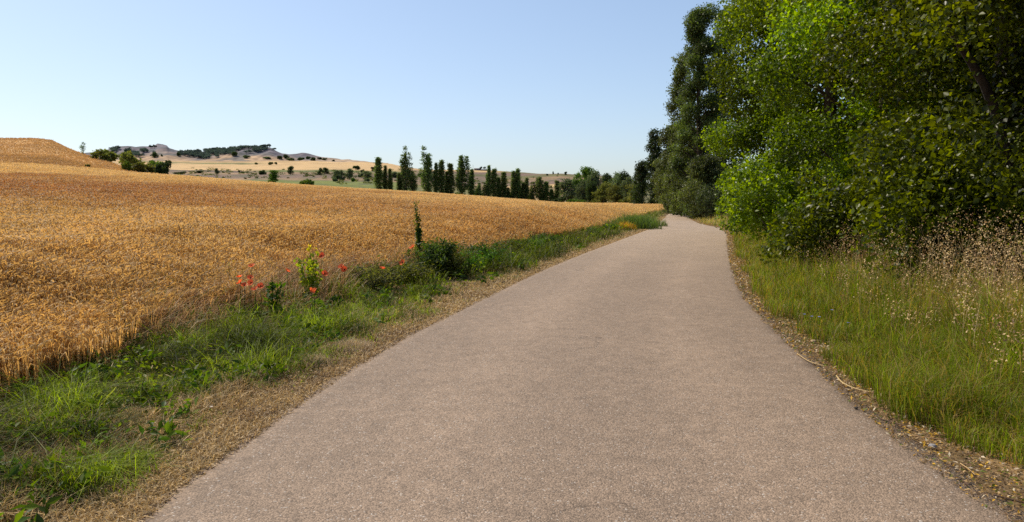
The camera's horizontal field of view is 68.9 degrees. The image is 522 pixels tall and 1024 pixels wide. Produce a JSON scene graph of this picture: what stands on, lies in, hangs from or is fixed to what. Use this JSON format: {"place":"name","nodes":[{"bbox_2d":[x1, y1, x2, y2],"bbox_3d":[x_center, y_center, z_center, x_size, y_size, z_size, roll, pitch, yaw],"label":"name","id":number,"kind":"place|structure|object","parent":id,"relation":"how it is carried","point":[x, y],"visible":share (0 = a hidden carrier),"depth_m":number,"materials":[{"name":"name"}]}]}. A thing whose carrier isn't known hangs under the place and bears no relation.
{"place":"outdoors","nodes":[
{"label":"outdoors","id":0,"kind":"place"},
{"bbox_2d":[85,144,387,163],"bbox_3d":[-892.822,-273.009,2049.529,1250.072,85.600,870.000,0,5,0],"label":"hills","id":1,"kind":"structure","parent":0,"point":[166,152],"depth_m":1781.33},
{"bbox_2d":[108,145,268,157],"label":"pine trees","id":2,"kind":"object","parent":1,"relation":"on","point":[217,151],"visible":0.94,"depth_m":1823.11,"materials":[{"name":"green plant"}]},
{"bbox_2d":[0,0,851,182],"label":"sky","id":3,"kind":"structure","parent":0,"point":[530,86],"materials":[{"name":"blue"}]},
{"bbox_2d":[0,138,1023,521],"bbox_3d":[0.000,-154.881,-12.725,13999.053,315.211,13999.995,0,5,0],"label":"ground","id":4,"kind":"structure","parent":0,"point":[300,168],"depth_m":13.00,"materials":[{"name":"beige soil"}]},
{"bbox_2d":[0,137,142,172],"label":"mound grass","id":5,"kind":"structure","parent":4,"relation":"on","point":[49,158],"depth_m":159.45,"materials":[{"name":"plant"}]},
{"bbox_2d":[89,149,119,161],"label":"bush","id":6,"kind":"object","parent":4,"relation":"on","point":[107,155],"visible":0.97,"depth_m":167.69,"materials":[{"name":"green plant"}]},
{"bbox_2d":[121,161,130,170],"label":"bush","id":7,"kind":"object","parent":4,"relation":"on","point":[126,165],"visible":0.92,"depth_m":152.79,"materials":[{"name":"green plant"}]},
{"bbox_2d":[118,150,141,165],"bbox_3d":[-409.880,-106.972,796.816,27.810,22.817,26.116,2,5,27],"label":"bush","id":8,"kind":"object","parent":4,"relation":"on","point":[128,156],"visible":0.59,"depth_m":789.28,"materials":[{"name":"green plant"}]},
{"bbox_2d":[131,161,155,172],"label":"bush","id":9,"kind":"object","parent":4,"relation":"on","point":[139,166],"visible":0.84,"depth_m":157.64,"materials":[{"name":"green plant"}]},
{"bbox_2d":[154,159,171,173],"bbox_3d":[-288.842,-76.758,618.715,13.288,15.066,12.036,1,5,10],"label":"bush","id":10,"kind":"object","parent":4,"relation":"on","point":[161,168],"visible":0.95,"depth_m":616.36,"materials":[{"name":"green plant"}]},
{"bbox_2d":[227,360,287,378],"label":"dock plant","id":11,"kind":"object","parent":4,"relation":"on","point":[258,369],"visible":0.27,"depth_m":6.61,"materials":[{"name":"green plant"}]},
{"bbox_2d":[268,170,278,181],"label":"valley tree","id":12,"kind":"object","parent":4,"relation":"on","point":[273,175],"visible":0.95,"depth_m":386.73,"materials":[{"name":"green plant"}]},
{"bbox_2d":[264,282,285,316],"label":"thistle plant","id":13,"kind":"object","parent":4,"relation":"on","point":[269,296],"visible":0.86,"depth_m":9.25,"materials":[{"name":"green plant"}]},
{"bbox_2d":[299,178,314,184],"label":"valley bush","id":14,"kind":"object","parent":4,"relation":"on","point":[307,181],"visible":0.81,"depth_m":310.85,"materials":[{"name":"green plant"}]},
{"bbox_2d":[293,244,326,297],"bbox_3d":[-2.909,0.181,10.844,0.268,0.872,0.532,3,6,36],"label":"spurge plant","id":15,"kind":"object","parent":4,"relation":"on","point":[311,280],"visible":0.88,"depth_m":10.81,"materials":[{"name":"green plant"}]},
{"bbox_2d":[296,353,333,367],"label":"grass clump","id":16,"kind":"object","parent":4,"relation":"on","point":[322,361],"visible":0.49,"depth_m":7.17,"materials":[{"name":"plant"}]},
{"bbox_2d":[0,211,660,521],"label":"weed cover","id":17,"kind":"object","parent":4,"relation":"on","point":[168,430],"visible":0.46,"depth_m":5.98,"materials":[{"name":"green plant"}]},
{"bbox_2d":[0,162,664,397],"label":"wheat field","id":18,"kind":"structure","parent":4,"relation":"on","point":[79,227],"depth_m":13.89,"materials":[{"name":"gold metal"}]},
{"bbox_2d":[0,209,666,521],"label":"verge grass","id":19,"kind":"structure","parent":4,"relation":"on","point":[75,392],"depth_m":6.52,"materials":[{"name":"green plant"}]},
{"bbox_2d":[0,208,668,521],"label":"dry grass","id":20,"kind":"structure","parent":4,"relation":"on","point":[180,473],"depth_m":5.95,"materials":[{"name":"plant"}]},
{"bbox_2d":[332,170,341,179],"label":"valley tree","id":21,"kind":"object","parent":4,"relation":"on","point":[337,174],"visible":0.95,"depth_m":447.53,"materials":[{"name":"green plant"}]},
{"bbox_2d":[345,168,353,178],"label":"valley tree","id":22,"kind":"object","parent":4,"relation":"on","point":[349,175],"visible":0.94,"depth_m":502.02,"materials":[{"name":"green plant"}]},
{"bbox_2d":[324,335,375,354],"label":"grass clump","id":23,"kind":"object","parent":4,"relation":"on","point":[347,347],"visible":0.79,"depth_m":7.84,"materials":[{"name":"plant"}]},
{"bbox_2d":[177,167,558,187],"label":"valley scrub","id":24,"kind":"object","parent":4,"relation":"on","point":[306,175],"visible":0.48,"depth_m":607.79,"materials":[{"name":"green plant"}]},
{"bbox_2d":[371,157,385,188],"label":"poplar tree","id":25,"kind":"object","parent":4,"relation":"on","point":[378,179],"visible":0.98,"depth_m":256.44,"materials":[{"name":"green plant"}]},
{"bbox_2d":[342,261,417,289],"bbox_3d":[-2.256,0.290,12.433,1.314,0.594,1.295,0,5,0],"label":"weed bush","id":26,"kind":"object","parent":4,"relation":"on","point":[373,275],"visible":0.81,"depth_m":12.27,"materials":[{"name":"green plant"}]},
{"bbox_2d":[382,165,388,188],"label":"poplar tree","id":27,"kind":"object","parent":4,"relation":"on","point":[385,184],"visible":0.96,"depth_m":257.84,"materials":[{"name":"green plant"}]},
{"bbox_2d":[387,168,394,189],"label":"poplar tree","id":28,"kind":"object","parent":4,"relation":"on","point":[390,181],"visible":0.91,"depth_m":258.56,"materials":[{"name":"green plant"}]},
{"bbox_2d":[396,172,402,190],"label":"poplar tree","id":29,"kind":"object","parent":4,"relation":"on","point":[398,186],"visible":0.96,"depth_m":260.09,"materials":[{"name":"green plant"}]},
{"bbox_2d":[362,255,439,285],"bbox_3d":[-1.986,0.266,13.255,1.296,0.689,1.406,-2,5,-23],"label":"weed bush","id":30,"kind":"object","parent":4,"relation":"on","point":[421,271],"visible":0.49,"depth_m":13.15,"materials":[{"name":"green plant"}]},
{"bbox_2d":[398,145,413,190],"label":"poplar tree","id":31,"kind":"object","parent":4,"relation":"on","point":[403,166],"visible":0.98,"depth_m":260.47,"materials":[{"name":"green plant"}]},
{"bbox_2d":[407,170,417,190],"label":"poplar tree","id":32,"kind":"object","parent":4,"relation":"on","point":[413,187],"visible":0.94,"depth_m":261.06,"materials":[{"name":"green plant"}]},
{"bbox_2d":[412,201,424,256],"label":"tall weed","id":33,"kind":"object","parent":4,"relation":"on","point":[418,230],"visible":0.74,"depth_m":15.57,"materials":[{"name":"green plant"}]},
{"bbox_2d":[417,145,435,191],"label":"poplar tree","id":34,"kind":"object","parent":4,"relation":"on","point":[426,177],"visible":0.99,"depth_m":263.23,"materials":[{"name":"green plant"}]},
{"bbox_2d":[402,235,459,276],"bbox_3d":[-1.525,-0.084,14.639,1.080,0.882,1.307,-4,6,-40],"label":"weed bush","id":35,"kind":"object","parent":4,"relation":"on","point":[439,249],"visible":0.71,"depth_m":14.52,"materials":[{"name":"green plant"}]},
{"bbox_2d":[433,162,439,192],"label":"poplar tree","id":36,"kind":"object","parent":4,"relation":"on","point":[436,188],"visible":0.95,"depth_m":265.01,"materials":[{"name":"green plant"}]},
{"bbox_2d":[437,159,447,192],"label":"poplar tree","id":37,"kind":"object","parent":4,"relation":"on","point":[441,177],"visible":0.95,"depth_m":265.50,"materials":[{"name":"green plant"}]},
{"bbox_2d":[444,171,450,192],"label":"poplar tree","id":38,"kind":"object","parent":4,"relation":"on","point":[447,190],"visible":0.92,"depth_m":266.83,"materials":[{"name":"green plant"}]},
{"bbox_2d":[415,241,482,273],"bbox_3d":[-1.287,-0.042,14.926,1.466,0.753,1.434,0,5,0],"label":"weed bush","id":39,"kind":"object","parent":4,"relation":"on","point":[461,257],"visible":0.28,"depth_m":14.82,"materials":[{"name":"green plant"}]},
{"bbox_2d":[446,163,457,193],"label":"poplar tree","id":40,"kind":"object","parent":4,"relation":"on","point":[450,169],"visible":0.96,"depth_m":267.11,"materials":[{"name":"green plant"}]},
{"bbox_2d":[454,155,471,194],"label":"poplar tree","id":41,"kind":"object","parent":4,"relation":"on","point":[461,173],"visible":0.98,"depth_m":268.21,"materials":[{"name":"green plant"}]},
{"bbox_2d":[467,169,476,194],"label":"poplar tree","id":42,"kind":"object","parent":4,"relation":"on","point":[471,191],"visible":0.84,"depth_m":270.34,"materials":[{"name":"green plant"}]},
{"bbox_2d":[453,246,496,270],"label":"weed bush","id":43,"kind":"object","parent":4,"relation":"on","point":[473,258],"visible":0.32,"depth_m":15.91,"materials":[{"name":"green plant"}]},
{"bbox_2d":[474,182,481,195],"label":"poplar tree","id":44,"kind":"object","parent":4,"relation":"on","point":[478,190],"visible":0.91,"depth_m":271.87,"materials":[{"name":"green plant"}]},
{"bbox_2d":[482,182,489,195],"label":"poplar tree","id":45,"kind":"object","parent":4,"relation":"on","point":[485,190],"visible":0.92,"depth_m":272.60,"materials":[{"name":"green plant"}]},
{"bbox_2d":[458,238,514,263],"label":"weed bush","id":46,"kind":"object","parent":4,"relation":"on","point":[485,250],"visible":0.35,"depth_m":17.09,"materials":[{"name":"green plant"}]},
{"bbox_2d":[485,165,492,196],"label":"poplar tree","id":47,"kind":"object","parent":4,"relation":"on","point":[488,176],"visible":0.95,"depth_m":272.79,"materials":[{"name":"green plant"}]},
{"bbox_2d":[490,167,498,196],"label":"poplar tree","id":48,"kind":"object","parent":4,"relation":"on","point":[494,183],"visible":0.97,"depth_m":273.28,"materials":[{"name":"green plant"}]},
{"bbox_2d":[469,244,521,255],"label":"weed bush","id":49,"kind":"object","parent":4,"relation":"on","point":[506,253],"visible":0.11,"depth_m":18.61,"materials":[{"name":"green plant"}]},
{"bbox_2d":[496,177,501,196],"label":"poplar tree","id":50,"kind":"object","parent":4,"relation":"on","point":[499,188],"visible":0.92,"depth_m":274.18,"materials":[{"name":"green plant"}]},
{"bbox_2d":[499,171,508,197],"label":"poplar tree","id":51,"kind":"object","parent":4,"relation":"on","point":[504,182],"visible":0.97,"depth_m":274.67,"materials":[{"name":"green plant"}]},
{"bbox_2d":[490,237,535,251],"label":"weed bush","id":52,"kind":"object","parent":4,"relation":"on","point":[516,244],"visible":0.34,"depth_m":19.90,"materials":[{"name":"green plant"}]},
{"bbox_2d":[510,171,517,198],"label":"poplar tree","id":53,"kind":"object","parent":4,"relation":"on","point":[512,187],"visible":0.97,"depth_m":276.13,"materials":[{"name":"green plant"}]},
{"bbox_2d":[514,168,523,198],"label":"poplar tree","id":54,"kind":"object","parent":4,"relation":"on","point":[518,181],"visible":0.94,"depth_m":276.67,"materials":[{"name":"green plant"}]},
{"bbox_2d":[520,182,526,198],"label":"poplar tree","id":55,"kind":"object","parent":4,"relation":"on","point":[522,191],"visible":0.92,"depth_m":277.97,"materials":[{"name":"green plant"}]},
{"bbox_2d":[506,236,546,250],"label":"weed bush","id":56,"kind":"object","parent":4,"relation":"on","point":[538,244],"visible":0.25,"depth_m":21.43,"materials":[{"name":"green plant"}]},
{"bbox_2d":[524,177,530,199],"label":"poplar tree","id":57,"kind":"object","parent":4,"relation":"on","point":[527,184],"visible":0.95,"depth_m":278.28,"materials":[{"name":"green plant"}]},
{"bbox_2d":[529,181,537,199],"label":"poplar tree","id":58,"kind":"object","parent":4,"relation":"on","point":[532,189],"visible":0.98,"depth_m":279.76,"materials":[{"name":"green plant"}]},
{"bbox_2d":[534,176,546,200],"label":"poplar tree","id":59,"kind":"object","parent":4,"relation":"on","point":[539,189],"visible":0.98,"depth_m":280.35,"materials":[{"name":"green plant"}]},
{"bbox_2d":[528,232,564,244],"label":"weed bush","id":60,"kind":"object","parent":4,"relation":"on","point":[549,235],"visible":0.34,"depth_m":24.39,"materials":[{"name":"green plant"}]},
{"bbox_2d":[542,181,551,200],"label":"poplar tree","id":61,"kind":"object","parent":4,"relation":"on","point":[546,188],"visible":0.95,"depth_m":280.99,"materials":[{"name":"green plant"}]},
{"bbox_2d":[553,180,560,197],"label":"poplar tree","id":62,"kind":"object","parent":4,"relation":"on","point":[556,190],"visible":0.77,"depth_m":283.04,"materials":[{"name":"green plant"}]},
{"bbox_2d":[558,177,580,200],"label":"willow tree","id":63,"kind":"object","parent":4,"relation":"on","point":[567,191],"visible":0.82,"depth_m":259.94,"materials":[{"name":"green plant"}]},
{"bbox_2d":[570,172,581,195],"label":"broadleaf tree","id":64,"kind":"object","parent":4,"relation":"on","point":[577,177],"visible":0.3,"depth_m":283.25,"materials":[{"name":"green plant"}]},
{"bbox_2d":[572,179,588,202],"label":"willow tree","id":65,"kind":"object","parent":4,"relation":"on","point":[581,188],"visible":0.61,"depth_m":253.36,"materials":[{"name":"green plant"}]},
{"bbox_2d":[580,166,593,183],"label":"broadleaf tree","id":66,"kind":"object","parent":4,"relation":"on","point":[584,172],"visible":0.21,"depth_m":287.34,"materials":[{"name":"green plant"}]},
{"bbox_2d":[585,181,597,202],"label":"broadleaf tree","id":67,"kind":"object","parent":4,"relation":"on","point":[591,187],"visible":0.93,"depth_m":238.29,"materials":[{"name":"green plant"}]},
{"bbox_2d":[586,170,605,199],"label":"broadleaf tree","id":68,"kind":"object","parent":4,"relation":"on","point":[595,176],"visible":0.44,"depth_m":262.69,"materials":[{"name":"green plant"}]},
{"bbox_2d":[591,182,612,202],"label":"willow tree","id":69,"kind":"object","parent":4,"relation":"on","point":[600,195],"visible":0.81,"depth_m":233.33,"materials":[{"name":"green plant"}]},
{"bbox_2d":[599,173,611,199],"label":"broadleaf tree","id":70,"kind":"object","parent":4,"relation":"on","point":[605,176],"visible":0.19,"depth_m":265.02,"materials":[{"name":"green plant"}]},
{"bbox_2d":[603,183,624,202],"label":"broadleaf tree","id":71,"kind":"object","parent":4,"relation":"on","point":[613,193],"visible":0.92,"depth_m":213.10,"materials":[{"name":"green plant"}]},
{"bbox_2d":[618,171,631,197],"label":"broadleaf tree","id":72,"kind":"object","parent":4,"relation":"on","point":[622,176],"visible":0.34,"depth_m":233.06,"materials":[{"name":"green plant"}]},
{"bbox_2d":[620,176,633,200],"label":"broadleaf tree","id":73,"kind":"object","parent":4,"relation":"on","point":[624,183],"visible":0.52,"depth_m":188.25,"materials":[{"name":"green plant"}]},
{"bbox_2d":[606,210,662,228],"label":"grass clump","id":74,"kind":"object","parent":4,"relation":"on","point":[641,223],"visible":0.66,"depth_m":40.45,"materials":[{"name":"green plant"}]},
{"bbox_2d":[624,182,644,202],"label":"broadleaf tree","id":75,"kind":"object","parent":4,"relation":"on","point":[629,199],"visible":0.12,"depth_m":159.01,"materials":[{"name":"green plant"}]},
{"bbox_2d":[628,159,652,203],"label":"roadside tree","id":76,"kind":"object","parent":4,"relation":"on","point":[638,192],"visible":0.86,"depth_m":120.45,"materials":[{"name":"green plant"}]},
{"bbox_2d":[631,211,667,226],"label":"grass clump","id":77,"kind":"object","parent":4,"relation":"on","point":[664,223],"visible":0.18,"depth_m":44.64,"materials":[{"name":"green plant"}]},
{"bbox_2d":[643,128,663,203],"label":"roadside tree","id":78,"kind":"object","parent":4,"relation":"on","point":[655,149],"visible":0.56,"depth_m":114.65,"materials":[{"name":"green plant"}]},
{"bbox_2d":[650,158,665,203],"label":"roadside tree","id":79,"kind":"object","parent":4,"relation":"on","point":[657,192],"visible":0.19,"depth_m":111.08,"materials":[{"name":"green plant"}]},
{"bbox_2d":[651,123,675,213],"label":"roadside tree","id":80,"kind":"object","parent":4,"relation":"on","point":[663,138],"visible":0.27,"depth_m":84.92,"materials":[{"name":"green plant"}]},
{"bbox_2d":[656,182,680,214],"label":"roadside tree","id":81,"kind":"object","parent":4,"relation":"on","point":[662,199],"visible":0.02,"depth_m":75.81,"materials":[{"name":"green plant"}]},
{"bbox_2d":[659,51,696,216],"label":"roadside tree","id":82,"kind":"object","parent":4,"relation":"on","point":[679,73],"visible":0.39,"depth_m":68.99,"materials":[{"name":"green plant"}]},
{"bbox_2d":[668,141,704,207],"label":"roadside tree","id":83,"kind":"object","parent":4,"relation":"on","point":[674,193],"visible":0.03,"depth_m":67.42,"materials":[{"name":"green plant"}]},
{"bbox_2d":[665,2,724,217],"bbox_3d":[15.839,-12.539,62.881,5.178,18.481,5.523,0,5,0],"label":"roadside tree","id":84,"kind":"object","parent":4,"relation":"on","point":[697,37],"visible":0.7,"depth_m":62.29,"materials":[{"name":"green plant"}]},
{"bbox_2d":[675,152,729,218],"bbox_3d":[15.428,-5.777,59.473,4.713,5.949,5.137,0,5,0],"label":"roadside tree","id":85,"kind":"object","parent":4,"relation":"on","point":[705,167],"visible":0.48,"depth_m":58.86,"materials":[{"name":"green plant"}]},
{"bbox_2d":[692,182,729,219],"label":"roadside shrub","id":86,"kind":"object","parent":4,"relation":"on","point":[706,204],"visible":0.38,"depth_m":56.07,"materials":[{"name":"green plant"}]},
{"bbox_2d":[701,5,742,213],"bbox_3d":[18.323,-12.772,65.168,4.723,18.608,4.705,0,5,0],"label":"roadside tree","id":87,"kind":"object","parent":4,"relation":"on","point":[729,161],"visible":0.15,"depth_m":64.38,"materials":[{"name":"green plant"}]},
{"bbox_2d":[714,148,809,241],"bbox_3d":[9.233,-2.269,26.528,4.050,3.451,3.029,0,5,0],"label":"roadside shrub","id":88,"kind":"object","parent":4,"relation":"on","point":[785,182],"visible":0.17,"depth_m":26.39,"materials":[{"name":"green plant"}]},
{"bbox_2d":[700,0,848,224],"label":"roadside tree","id":89,"kind":"object","parent":4,"relation":"on","point":[736,140],"visible":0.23,"depth_m":34.53,"materials":[{"name":"green plant"}]},
{"bbox_2d":[712,150,871,252],"bbox_3d":[8.022,-1.531,20.539,4.864,3.108,3.656,0,5,0],"label":"roadside shrub","id":90,"kind":"object","parent":4,"relation":"on","point":[755,185],"visible":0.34,"depth_m":20.70,"materials":[{"name":"green plant"}]},
{"bbox_2d":[701,0,919,230],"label":"roadside tree","id":91,"kind":"object","parent":4,"relation":"on","point":[751,13],"visible":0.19,"depth_m":28.36,"materials":[{"name":"green plant"}]},
{"bbox_2d":[756,162,939,269],"bbox_3d":[7.187,-0.743,15.100,4.059,2.593,3.564,0,5,0],"label":"roadside shrub","id":92,"kind":"object","parent":4,"relation":"on","point":[819,212],"visible":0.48,"depth_m":14.98,"materials":[{"name":"green plant"}]},
{"bbox_2d":[691,218,1023,521],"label":"leaf litter","id":93,"kind":"object","parent":4,"relation":"on","point":[740,280],"visible":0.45,"depth_m":5.59,"materials":[{"name":"plant"}]},
{"bbox_2d":[694,212,1023,469],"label":"tall grass","id":94,"kind":"structure","parent":4,"relation":"on","point":[949,388],"depth_m":7.04,"materials":[{"name":"green plant"}]},
{"bbox_2d":[819,27,922,157],"bbox_3d":[17.838,-8.018,32.324,9.320,15.114,7.906,1,5,17],"label":"roadside tree","id":95,"kind":"object","parent":4,"relation":"on","point":[841,91],"depth_m":34.62,"materials":[{"name":"green plant"}]},
{"bbox_2d":[737,0,1022,193],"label":"roadside tree","id":96,"kind":"object","parent":4,"relation":"on","point":[808,33],"visible":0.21,"depth_m":21.42,"materials":[{"name":"green plant"}]},
{"bbox_2d":[754,202,1023,403],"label":"seed grass","id":97,"kind":"structure","parent":4,"relation":"on","point":[1013,260],"depth_m":8.82,"materials":[{"name":"plant"}]},
{"bbox_2d":[837,0,968,156],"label":"roadside tree","id":98,"kind":"object","parent":4,"relation":"on","point":[873,95],"depth_m":27.38,"materials":[{"name":"green plant"}]},
{"bbox_2d":[801,0,1023,192],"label":"roadside tree","id":99,"kind":"object","parent":4,"relation":"on","point":[1007,69],"visible":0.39,"depth_m":15.80,"materials":[{"name":"green plant"}]},
{"bbox_2d":[830,97,1023,295],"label":"roadside shrub","id":100,"kind":"object","parent":4,"relation":"on","point":[916,186],"visible":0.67,"depth_m":10.98,"materials":[{"name":"green plant"}]},
{"bbox_2d":[869,149,1023,291],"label":"roadside shrub","id":101,"kind":"object","parent":4,"relation":"on","point":[988,208],"visible":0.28,"depth_m":10.42,"materials":[{"name":"green plant"}]},
{"bbox_2d":[883,0,1023,281],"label":"roadside tree","id":102,"kind":"object","parent":4,"relation":"on","point":[975,9],"visible":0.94,"depth_m":9.31,"materials":[{"name":"green plant"}]},
{"bbox_2d":[907,21,1017,170],"bbox_3d":[16.518,-7.383,24.449,8.461,14.611,8.388,0,5,0],"label":"roadside tree","id":103,"kind":"object","parent":4,"relation":"on","point":[970,46],"depth_m":22.24,"materials":[{"name":"green plant"}]},
{"bbox_2d":[935,4,1023,170],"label":"roadside tree","id":104,"kind":"object","parent":4,"relation":"on","point":[978,36],"visible":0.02,"depth_m":20.50,"materials":[{"name":"green plant"}]},
{"bbox_2d":[940,134,1023,239],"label":"roadside shrub","id":105,"kind":"object","parent":4,"relation":"on","point":[1018,165],"visible":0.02,"depth_m":14.96,"materials":[{"name":"green plant"}]},
{"bbox_2d":[135,214,1023,521],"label":"road","id":106,"kind":"structure","parent":0,"point":[663,374],"depth_m":5.13,"materials":[{"name":"grey asphalt"}]},
{"bbox_2d":[616,221,635,229],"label":"grass clump","id":107,"kind":"object","parent":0,"point":[626,224],"visible":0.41,"depth_m":39.31,"materials":[{"name":"plant"}]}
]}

